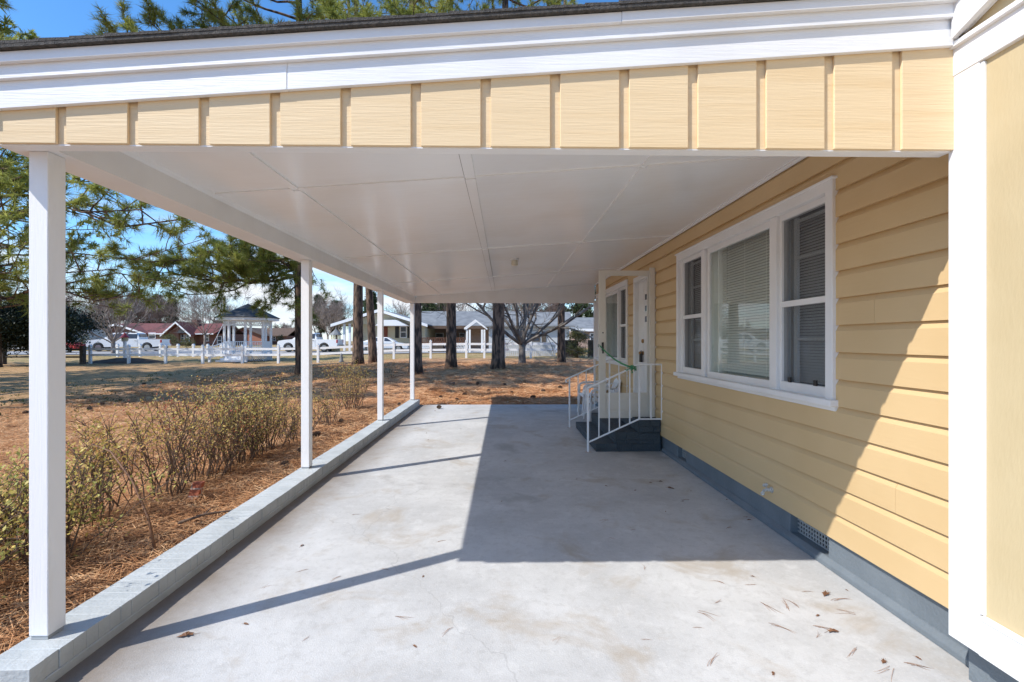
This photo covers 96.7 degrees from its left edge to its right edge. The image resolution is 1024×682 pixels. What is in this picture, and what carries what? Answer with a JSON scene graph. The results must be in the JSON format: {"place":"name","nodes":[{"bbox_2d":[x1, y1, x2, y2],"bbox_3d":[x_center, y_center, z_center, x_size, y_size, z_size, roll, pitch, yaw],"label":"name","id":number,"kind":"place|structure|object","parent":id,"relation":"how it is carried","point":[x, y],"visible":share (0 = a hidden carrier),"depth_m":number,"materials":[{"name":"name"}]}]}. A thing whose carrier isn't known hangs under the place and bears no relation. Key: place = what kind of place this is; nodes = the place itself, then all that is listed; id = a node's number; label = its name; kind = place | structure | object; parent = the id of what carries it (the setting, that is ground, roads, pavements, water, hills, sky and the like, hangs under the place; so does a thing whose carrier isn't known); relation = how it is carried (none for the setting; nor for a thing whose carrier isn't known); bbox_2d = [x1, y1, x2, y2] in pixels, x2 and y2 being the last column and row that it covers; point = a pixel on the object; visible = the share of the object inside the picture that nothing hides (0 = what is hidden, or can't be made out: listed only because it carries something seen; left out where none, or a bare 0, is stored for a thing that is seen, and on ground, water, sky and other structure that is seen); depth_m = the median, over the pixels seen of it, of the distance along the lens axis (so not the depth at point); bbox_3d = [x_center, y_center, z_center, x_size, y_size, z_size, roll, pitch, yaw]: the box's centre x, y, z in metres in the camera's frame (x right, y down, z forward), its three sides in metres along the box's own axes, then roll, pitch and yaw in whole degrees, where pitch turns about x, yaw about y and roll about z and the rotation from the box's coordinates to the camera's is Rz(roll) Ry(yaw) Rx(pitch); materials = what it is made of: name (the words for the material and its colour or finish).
{"place":"outdoors","nodes":[
{"label":"outdoors","id":0,"kind":"place"},
{"bbox_2d":[133,347,283,350],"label":"driveway","id":1,"kind":"structure","parent":0,"point":[205,350],"depth_m":49.06,"materials":[{"name":"concrete"}]},
{"bbox_2d":[7,351,556,353],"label":"road","id":2,"kind":"structure","parent":0,"point":[157,352],"depth_m":43.14,"materials":[{"name":"asphalt"}]},
{"bbox_2d":[66,343,85,352],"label":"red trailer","id":3,"kind":"object","parent":2,"relation":"on","point":[79,344],"visible":0.18,"depth_m":42.77,"materials":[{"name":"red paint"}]},
{"bbox_2d":[86,333,170,350],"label":"pickup truck","id":4,"kind":"object","parent":2,"relation":"on","point":[135,339],"visible":0.66,"depth_m":46.18,"materials":[{"name":"white paint"}]},
{"bbox_2d":[276,333,343,351],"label":"pickup truck","id":5,"kind":"object","parent":2,"relation":"on","point":[317,338],"visible":0.65,"depth_m":43.99,"materials":[{"name":"white paint"}]},
{"bbox_2d":[363,337,408,350],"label":"parked car","id":6,"kind":"object","parent":2,"relation":"on","point":[388,340],"visible":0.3,"depth_m":43.61,"materials":[{"name":"silver metal"}]},
{"bbox_2d":[0,341,593,653],"bbox_3d":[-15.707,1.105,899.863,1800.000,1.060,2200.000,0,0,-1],"label":"ground","id":7,"kind":"structure","parent":0,"point":[14,373],"depth_m":13.53,"materials":[{"name":"plant"}]},
{"bbox_2d":[0,5,68,188],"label":"pine tree","id":8,"kind":"object","parent":7,"relation":"on","point":[6,30],"visible":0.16,"depth_m":14.99,"materials":[{"name":"green plant"}]},
{"bbox_2d":[0,172,78,238],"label":"pine tree","id":9,"kind":"object","parent":7,"relation":"on","point":[24,212],"visible":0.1,"depth_m":19.98,"materials":[{"name":"green plant"}]},
{"bbox_2d":[0,445,82,597],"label":"garden shrub","id":10,"kind":"object","parent":7,"relation":"on","point":[3,558],"visible":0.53,"depth_m":2.79,"materials":[{"name":"green plant"}]},
{"bbox_2d":[2,346,85,363],"bbox_3d":[-30.086,0.907,28.479,6.597,1.281,0.240,0,0,-1],"label":"wooden fence","id":11,"kind":"object","parent":7,"relation":"on","point":[81,357],"visible":0.29,"depth_m":28.42,"materials":[{"name":"white wood"}]},
{"bbox_2d":[0,291,112,358],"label":"evergreen tree","id":12,"kind":"object","parent":7,"relation":"on","point":[14,325],"visible":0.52,"depth_m":26.28,"materials":[{"name":"green plant"}]},
{"bbox_2d":[12,316,105,348],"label":"white house","id":13,"kind":"structure","parent":7,"relation":"on","point":[100,334],"depth_m":56.73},
{"bbox_2d":[0,19,124,366],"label":"pine tree","id":14,"kind":"object","parent":7,"relation":"on","point":[80,223],"visible":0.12,"depth_m":25.98,"materials":[{"name":"green plant"}]},
{"bbox_2d":[68,294,90,311],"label":"bare tree","id":15,"kind":"object","parent":7,"relation":"on","point":[76,305],"visible":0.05,"depth_m":79.10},
{"bbox_2d":[2,408,179,528],"bbox_3d":[-3.673,1.107,3.895,1.308,0.950,1.848,0,0,-1],"label":"garden shrub","id":16,"kind":"object","parent":7,"relation":"on","point":[103,464],"visible":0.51,"depth_m":4.04,"materials":[{"name":"green plant"}]},
{"bbox_2d":[0,422,193,573],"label":"garden shrub","id":17,"kind":"object","parent":7,"relation":"on","point":[71,523],"visible":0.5,"depth_m":3.33,"materials":[{"name":"green plant"}]},
{"bbox_2d":[77,301,119,323],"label":"bare tree","id":18,"kind":"object","parent":7,"relation":"on","point":[85,309],"visible":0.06,"depth_m":85.43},
{"bbox_2d":[70,286,137,324],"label":"bare tree","id":19,"kind":"object","parent":7,"relation":"on","point":[123,301],"visible":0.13,"depth_m":93.40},
{"bbox_2d":[0,0,218,320],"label":"pine tree","id":20,"kind":"object","parent":7,"relation":"on","point":[17,192],"visible":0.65,"depth_m":10.42,"materials":[{"name":"green plant"}]},
{"bbox_2d":[85,441,157,553],"bbox_3d":[-3.083,1.207,3.597,1.008,0.748,0.053,0,0,25],"label":"stick","id":21,"kind":"object","parent":7,"relation":"on","point":[142,505],"visible":0.95,"depth_m":3.50,"materials":[{"name":"wood"},{"name":"bark"}]},
{"bbox_2d":[120,332,128,357],"bbox_3d":[-26.409,0.407,31.044,0.600,2.000,0.600,0,0,-1],"label":"birdhouse","id":22,"kind":"object","parent":7,"relation":"on","point":[124,338],"visible":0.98,"depth_m":30.97,"materials":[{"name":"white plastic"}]},
{"bbox_2d":[86,358,163,363],"bbox_3d":[-25.566,1.315,30.158,6.005,0.390,2.591,0,0,-1],"label":"mulch bed","id":23,"kind":"object","parent":7,"relation":"on","point":[121,360],"visible":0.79,"depth_m":29.55,"materials":[{"name":"soil"}]},
{"bbox_2d":[66,266,186,352],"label":"bare tree","id":24,"kind":"object","parent":7,"relation":"on","point":[110,335],"visible":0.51,"depth_m":41.27,"materials":[{"name":"plant"}]},
{"bbox_2d":[105,281,157,323],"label":"bare tree","id":25,"kind":"object","parent":7,"relation":"on","point":[135,307],"visible":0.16,"depth_m":103.57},
{"bbox_2d":[126,293,155,322],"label":"pine tree","id":26,"kind":"object","parent":7,"relation":"on","point":[140,313],"visible":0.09,"depth_m":112.66,"materials":[{"name":"green plant"}]},
{"bbox_2d":[105,289,184,322],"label":"bare tree","id":27,"kind":"object","parent":7,"relation":"on","point":[159,314],"visible":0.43,"depth_m":98.79,"materials":[{"name":"plant"}]},
{"bbox_2d":[66,376,242,504],"bbox_3d":[-3.619,0.978,4.602,1.458,1.222,1.260,0,0,-41],"label":"garden shrub","id":28,"kind":"object","parent":7,"relation":"on","point":[172,462],"visible":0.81,"depth_m":4.62,"materials":[{"name":"green plant"}]},
{"bbox_2d":[149,293,167,322],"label":"pine tree","id":29,"kind":"object","parent":7,"relation":"on","point":[160,303],"visible":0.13,"depth_m":115.85,"materials":[{"name":"green plant"}]},
{"bbox_2d":[153,332,180,347],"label":"bush","id":30,"kind":"object","parent":7,"relation":"on","point":[168,337],"visible":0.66,"depth_m":61.20,"materials":[{"name":"green plant"}]},
{"bbox_2d":[115,344,222,356],"bbox_3d":[-27.833,0.800,37.020,8.562,1.153,0.180,0,0,-1],"label":"fence","id":31,"kind":"object","parent":7,"relation":"on","point":[160,346],"visible":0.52,"depth_m":36.98,"materials":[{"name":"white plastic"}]},
{"bbox_2d":[143,298,199,322],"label":"bare tree","id":32,"kind":"object","parent":7,"relation":"on","point":[177,312],"visible":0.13,"depth_m":116.17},
{"bbox_2d":[164,298,179,322],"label":"pine tree","id":33,"kind":"object","parent":7,"relation":"on","point":[172,311],"visible":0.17,"depth_m":110.41,"materials":[{"name":"green plant"}]},
{"bbox_2d":[69,375,276,487],"bbox_3d":[-3.723,0.995,5.154,1.803,1.205,2.202,0,0,15],"label":"garden shrub","id":34,"kind":"object","parent":7,"relation":"on","point":[216,443],"visible":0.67,"depth_m":5.20,"materials":[{"name":"green plant"}]},
{"bbox_2d":[106,320,247,345],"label":"brick house","id":35,"kind":"structure","parent":7,"relation":"on","point":[194,333],"depth_m":80.04,"materials":[{"name":"red"}]},
{"bbox_2d":[148,334,155,338],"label":"window","id":36,"kind":"structure","parent":35,"relation":"in","point":[150,336],"depth_m":78.86,"materials":[{"name":"white glass"}]},
{"bbox_2d":[217,336,221,343],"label":"window","id":37,"kind":"structure","parent":35,"relation":"in","point":[219,338],"depth_m":80.08,"materials":[{"name":"white plastic"}]},
{"bbox_2d":[177,337,195,346],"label":"bush","id":38,"kind":"object","parent":7,"relation":"on","point":[186,341],"visible":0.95,"depth_m":65.11,"materials":[{"name":"green plant"}]},
{"bbox_2d":[187,481,204,499],"bbox_3d":[-3.150,1.506,4.533,0.149,0.200,0.074,0,0,-1],"label":"brick","id":39,"kind":"object","parent":7,"relation":"on","point":[196,489],"visible":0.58,"depth_m":4.51,"materials":[{"name":"brick"}]},
{"bbox_2d":[153,281,256,345],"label":"bare tree","id":40,"kind":"object","parent":7,"relation":"on","point":[193,303],"visible":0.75,"depth_m":75.96,"materials":[{"name":"plant"}]},
{"bbox_2d":[0,399,419,681],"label":"brick curb","id":41,"kind":"structure","parent":7,"relation":"on","point":[96,622],"depth_m":2.75,"materials":[{"name":"grey paint"}]},
{"bbox_2d":[0,362,422,418],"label":"weeds","id":42,"kind":"object","parent":7,"relation":"on","point":[150,379],"visible":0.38,"depth_m":14.88,"materials":[{"name":"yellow plant"}]},
{"bbox_2d":[186,292,237,322],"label":"bare tree","id":43,"kind":"object","parent":7,"relation":"on","point":[216,321],"visible":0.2,"depth_m":92.24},
{"bbox_2d":[171,379,292,473],"bbox_3d":[-3.575,1.040,5.767,1.434,1.090,1.634,0,0,20],"label":"garden shrub","id":44,"kind":"object","parent":7,"relation":"on","point":[250,440],"visible":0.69,"depth_m":5.77,"materials":[{"name":"green plant"}]},
{"bbox_2d":[84,0,402,374],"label":"pine tree","id":45,"kind":"object","parent":7,"relation":"on","point":[244,263],"visible":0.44,"depth_m":14.48,"materials":[{"name":"green plant"}]},
{"bbox_2d":[208,297,279,361],"bbox_3d":[-18.483,-0.842,31.610,3.732,4.430,4.276,0,0,-1],"label":"gazebo","id":46,"kind":"object","parent":7,"relation":"on","point":[241,314],"visible":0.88,"depth_m":31.14,"materials":[{"name":"white wood"}]},
{"bbox_2d":[202,369,316,455],"bbox_3d":[-3.501,0.980,6.423,1.441,1.228,1.582,0,0,21],"label":"garden shrub","id":47,"kind":"object","parent":7,"relation":"on","point":[284,411],"visible":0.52,"depth_m":6.47,"materials":[{"name":"green plant"}]},
{"bbox_2d":[239,327,294,344],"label":"brick house","id":48,"kind":"structure","parent":7,"relation":"on","point":[287,333],"depth_m":94.17,"materials":[{"name":"brown"}]},
{"bbox_2d":[267,322,289,327],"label":"bare tree","id":49,"kind":"object","parent":7,"relation":"on","point":[278,326],"visible":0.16,"depth_m":147.31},
{"bbox_2d":[274,335,283,341],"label":"bush","id":50,"kind":"object","parent":7,"relation":"on","point":[280,338],"visible":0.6,"depth_m":87.08,"materials":[{"name":"green plant"}]},
{"bbox_2d":[229,390,332,445],"bbox_3d":[-3.670,1.182,7.203,1.385,0.833,1.804,0,0,-1],"label":"garden shrub","id":51,"kind":"object","parent":7,"relation":"on","point":[293,416],"visible":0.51,"depth_m":7.36,"materials":[{"name":"green plant"}]},
{"bbox_2d":[0,361,593,653],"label":"pine straw","id":52,"kind":"object","parent":7,"relation":"on","point":[537,399],"visible":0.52,"depth_m":6.83,"materials":[{"name":"plant"}]},
{"bbox_2d":[178,506,232,523],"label":"fallen branch","id":53,"kind":"object","parent":52,"relation":"on","point":[195,517],"visible":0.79,"depth_m":3.95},
{"bbox_2d":[279,460,288,466],"bbox_3d":[-2.837,1.530,5.670,0.117,0.084,0.084,-26,5,-43],"label":"pine cone","id":54,"kind":"object","parent":52,"relation":"on","point":[284,462],"visible":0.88,"depth_m":5.65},
{"bbox_2d":[312,431,320,435],"bbox_3d":[-3.239,1.540,7.539,0.138,0.099,0.099,-18,13,-24],"label":"pine cone","id":55,"kind":"object","parent":52,"relation":"on","point":[316,433],"visible":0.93,"depth_m":7.53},
{"bbox_2d":[312,294,327,333],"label":"pine tree","id":56,"kind":"object","parent":7,"relation":"on","point":[322,330],"visible":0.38,"depth_m":89.06,"materials":[{"name":"green plant"}]},
{"bbox_2d":[88,340,556,363],"bbox_3d":[-11.898,0.721,29.297,30.169,1.663,0.150,0,0,-1],"label":"white fence","id":57,"kind":"object","parent":7,"relation":"on","point":[242,349],"visible":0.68,"depth_m":29.21,"materials":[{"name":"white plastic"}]},
{"bbox_2d":[296,382,360,425],"bbox_3d":[-3.624,1.197,8.723,1.139,0.782,1.353,0,0,-1],"label":"garden shrub","id":58,"kind":"object","parent":7,"relation":"on","point":[329,413],"visible":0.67,"depth_m":8.61,"materials":[{"name":"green plant"}]},
{"bbox_2d":[312,287,352,338],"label":"bare tree","id":59,"kind":"object","parent":7,"relation":"on","point":[330,312],"visible":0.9,"depth_m":80.96,"materials":[{"name":"plant"}]},
{"bbox_2d":[315,293,352,338],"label":"bare tree","id":60,"kind":"object","parent":7,"relation":"on","point":[337,315],"visible":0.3,"depth_m":88.27,"materials":[{"name":"plant"}]},
{"bbox_2d":[287,0,383,364],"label":"pine tree","id":61,"kind":"object","parent":7,"relation":"on","point":[357,348],"visible":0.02,"depth_m":23.17,"materials":[{"name":"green plant"}]},
{"bbox_2d":[330,327,341,351],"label":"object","id":62,"kind":"structure","parent":7,"relation":"on","point":[335,332],"depth_m":45.40,"materials":[{"name":"white plastic"}]},
{"bbox_2d":[326,300,345,338],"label":"pine tree","id":63,"kind":"object","parent":7,"relation":"on","point":[333,318],"visible":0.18,"depth_m":91.09,"materials":[{"name":"green plant"}]},
{"bbox_2d":[319,359,376,410],"bbox_3d":[-3.859,0.965,10.552,1.384,1.253,1.922,0,0,9],"label":"garden shrub","id":64,"kind":"object","parent":7,"relation":"on","point":[350,401],"visible":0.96,"depth_m":10.48,"materials":[{"name":"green plant"}]},
{"bbox_2d":[325,0,378,362],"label":"pine tree","id":65,"kind":"object","parent":7,"relation":"on","point":[372,348],"visible":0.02,"depth_m":24.69,"materials":[{"name":"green plant"}]},
{"bbox_2d":[363,291,376,313],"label":"pine tree","id":66,"kind":"object","parent":7,"relation":"on","point":[374,300],"visible":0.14,"depth_m":79.36,"materials":[{"name":"green plant"}]},
{"bbox_2d":[384,300,409,316],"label":"bare tree","id":67,"kind":"object","parent":7,"relation":"on","point":[401,311],"visible":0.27,"depth_m":83.60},
{"bbox_2d":[322,0,491,374],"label":"pine tree","id":68,"kind":"object","parent":7,"relation":"on","point":[413,8],"visible":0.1,"depth_m":17.02,"materials":[{"name":"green plant"}]},
{"bbox_2d":[330,310,520,350],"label":"cream house","id":69,"kind":"structure","parent":7,"relation":"on","point":[396,327],"depth_m":51.39,"materials":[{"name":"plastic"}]},
{"bbox_2d":[384,327,387,336],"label":"door","id":70,"kind":"structure","parent":69,"relation":"in","point":[385,328],"depth_m":49.71,"materials":[{"name":"brown"}]},
{"bbox_2d":[400,326,406,337],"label":"window","id":71,"kind":"structure","parent":69,"relation":"in","point":[403,329],"depth_m":49.78,"materials":[{"name":"glass"}]},
{"bbox_2d":[435,333,443,341],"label":"window","id":72,"kind":"structure","parent":69,"relation":"in","point":[437,335],"depth_m":57.30,"materials":[{"name":"white plastic"}]},
{"bbox_2d":[459,333,464,341],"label":"window","id":73,"kind":"structure","parent":69,"relation":"in","point":[461,335],"depth_m":57.33,"materials":[{"name":"white plastic"}]},
{"bbox_2d":[421,303,441,310],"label":"pine tree","id":74,"kind":"object","parent":7,"relation":"on","point":[432,306],"visible":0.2,"depth_m":83.43,"materials":[{"name":"green plant"}]},
{"bbox_2d":[354,0,511,368],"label":"pine tree","id":75,"kind":"object","parent":7,"relation":"on","point":[451,355],"visible":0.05,"depth_m":19.77,"materials":[{"name":"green plant"}]},
{"bbox_2d":[437,303,446,310],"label":"pine tree","id":76,"kind":"object","parent":7,"relation":"on","point":[445,304],"visible":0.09,"depth_m":93.82,"materials":[{"name":"green plant"}]},
{"bbox_2d":[422,338,465,351],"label":"wooden deck","id":77,"kind":"structure","parent":7,"relation":"on","point":[437,346],"depth_m":43.85,"materials":[{"name":"white wood"}]},
{"bbox_2d":[430,303,487,310],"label":"bare tree","id":78,"kind":"object","parent":7,"relation":"on","point":[461,308],"visible":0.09,"depth_m":79.24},
{"bbox_2d":[464,319,486,351],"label":"white arbor","id":79,"kind":"object","parent":7,"relation":"on","point":[482,331],"visible":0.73,"depth_m":40.94,"materials":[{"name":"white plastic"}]},
{"bbox_2d":[477,303,520,310],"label":"bare tree","id":80,"kind":"object","parent":7,"relation":"on","point":[492,307],"visible":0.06,"depth_m":88.26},
{"bbox_2d":[425,0,581,369],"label":"pine tree","id":81,"kind":"object","parent":7,"relation":"on","point":[498,349],"visible":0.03,"depth_m":19.26,"materials":[{"name":"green plant"}]},
{"bbox_2d":[422,303,593,363],"bbox_3d":[0.011,-3.626,23.425,12.186,11.189,13.009,0,0,-31],"label":"bare tree","id":82,"kind":"object","parent":7,"relation":"on","point":[520,339],"visible":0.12,"depth_m":22.63,"materials":[{"name":"grey plant"}]},
{"bbox_2d":[0,0,1023,681],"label":"house","id":83,"kind":"structure","parent":7,"relation":"on","point":[780,242],"depth_m":2.18,"materials":[{"name":"yellow paint"}]},
{"bbox_2d":[594,279,628,366],"bbox_3d":[2.090,-0.311,9.405,0.237,1.553,2.765,0,0,-1],"label":"window","id":84,"kind":"structure","parent":83,"relation":"in","point":[617,295],"depth_m":9.06,"materials":[{"name":"white paint"}]},
{"bbox_2d":[598,268,654,417],"bbox_3d":[1.669,0.031,6.608,0.832,2.182,0.095,0,0,-1],"label":"storm door","id":85,"kind":"structure","parent":83,"relation":"in","point":[604,397],"depth_m":6.62,"materials":[{"name":"white metal"}]},
{"bbox_2d":[639,280,646,392],"bbox_3d":[2.121,0.062,7.136,0.140,2.037,0.891,0,0,-1],"label":"door","id":86,"kind":"structure","parent":83,"relation":"in","point":[643,285],"depth_m":7.34,"materials":[{"name":"white paint"}]},
{"bbox_2d":[673,175,838,410],"bbox_3d":[2.178,-0.311,4.366,0.237,1.553,2.765,0,0,-1],"label":"window","id":87,"kind":"structure","parent":83,"relation":"in","point":[756,300],"depth_m":3.79,"materials":[{"name":"glass"}]},
{"bbox_2d":[487,303,542,310],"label":"bare tree","id":88,"kind":"object","parent":7,"relation":"on","point":[511,306],"visible":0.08,"depth_m":93.04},
{"bbox_2d":[483,312,574,351],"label":"house","id":89,"kind":"structure","parent":7,"relation":"on","point":[539,320],"depth_m":43.08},
{"bbox_2d":[505,342,555,355],"bbox_3d":[1.339,0.585,33.063,3.670,1.064,0.070,0,0,-1],"label":"picket fence","id":90,"kind":"object","parent":7,"relation":"on","point":[539,353],"visible":0.45,"depth_m":33.03,"materials":[{"name":"white"}]},
{"bbox_2d":[522,303,569,311],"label":"bare tree","id":91,"kind":"object","parent":7,"relation":"on","point":[548,307],"visible":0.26,"depth_m":83.59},
{"bbox_2d":[539,0,574,362],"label":"pine tree","id":92,"kind":"object","parent":7,"relation":"on","point":[561,357],"depth_m":23.87,"materials":[{"name":"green plant"}]},
{"bbox_2d":[556,303,592,316],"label":"pine tree","id":93,"kind":"object","parent":7,"relation":"on","point":[575,307],"visible":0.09,"depth_m":84.63,"materials":[{"name":"green plant"}]},
{"bbox_2d":[565,326,592,357],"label":"bush","id":94,"kind":"object","parent":7,"relation":"on","point":[573,334],"visible":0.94,"depth_m":29.82,"materials":[{"name":"green plant"}]},
{"bbox_2d":[569,317,593,347],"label":"brick house","id":95,"kind":"structure","parent":7,"relation":"on","point":[584,323],"depth_m":60.48,"materials":[{"name":"white plastic"}]},
{"bbox_2d":[578,285,595,316],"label":"pine tree","id":96,"kind":"object","parent":7,"relation":"on","point":[588,313],"visible":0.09,"depth_m":79.81,"materials":[{"name":"green plant"}]},
{"bbox_2d":[0,0,618,340],"label":"sky","id":97,"kind":"structure","parent":0,"point":[49,18],"materials":[{"name":"blue"}]},
{"bbox_2d":[55,404,971,681],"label":"porch floor","id":98,"kind":"structure","parent":0,"point":[519,568],"depth_m":2.84,"materials":[{"name":"concrete"}]},
{"bbox_2d":[177,631,197,636],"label":"dry leaf","id":99,"kind":"object","parent":98,"relation":"on","point":[187,633],"visible":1,"depth_m":2.38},
{"bbox_2d":[577,378,610,415],"bbox_3d":[1.750,1.119,9.612,0.664,0.839,0.620,0,0,-1],"label":"plastic armchair","id":100,"kind":"object","parent":98,"relation":"on","point":[583,396],"visible":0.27,"depth_m":9.55,"materials":[{"name":"white"}]},
{"bbox_2d":[565,359,627,427],"bbox_3d":[1.503,0.926,8.088,1.120,1.227,0.060,0,0,-1],"label":"handrail","id":101,"kind":"object","parent":98,"relation":"on","point":[594,366],"visible":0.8,"depth_m":8.08,"materials":[{"name":"metal"}]},
{"bbox_2d":[583,378,620,421],"bbox_3d":[1.736,1.119,8.692,0.664,0.839,0.620,0,0,-1],"label":"plastic armchair","id":102,"kind":"object","parent":98,"relation":"on","point":[614,388],"visible":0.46,"depth_m":8.66,"materials":[{"name":"white"}]},
{"bbox_2d":[576,413,660,451],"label":"brick steps","id":103,"kind":"structure","parent":98,"relation":"on","point":[641,435],"depth_m":6.35,"materials":[{"name":"brick"}]},
{"bbox_2d":[582,363,662,452],"bbox_3d":[1.534,0.926,6.313,1.120,1.227,0.060,0,0,-1],"label":"handrail","id":104,"kind":"object","parent":98,"relation":"on","point":[609,432],"visible":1,"depth_m":6.30,"materials":[{"name":"metal"}]},
{"bbox_2d":[599,344,636,372],"bbox_3d":[1.479,0.247,6.413,0.571,0.401,0.131,0,0,31],"label":"ribbon","id":105,"kind":"object","parent":104,"relation":"attached to","point":[631,367],"visible":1,"depth_m":6.35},
{"bbox_2d":[565,340,593,356],"bbox_3d":[5.016,0.531,31.092,2.807,1.199,0.100,0,0,-1],"label":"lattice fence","id":106,"kind":"object","parent":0,"point":[591,343],"visible":0.35,"depth_m":31.07,"materials":[{"name":"grey wood"}]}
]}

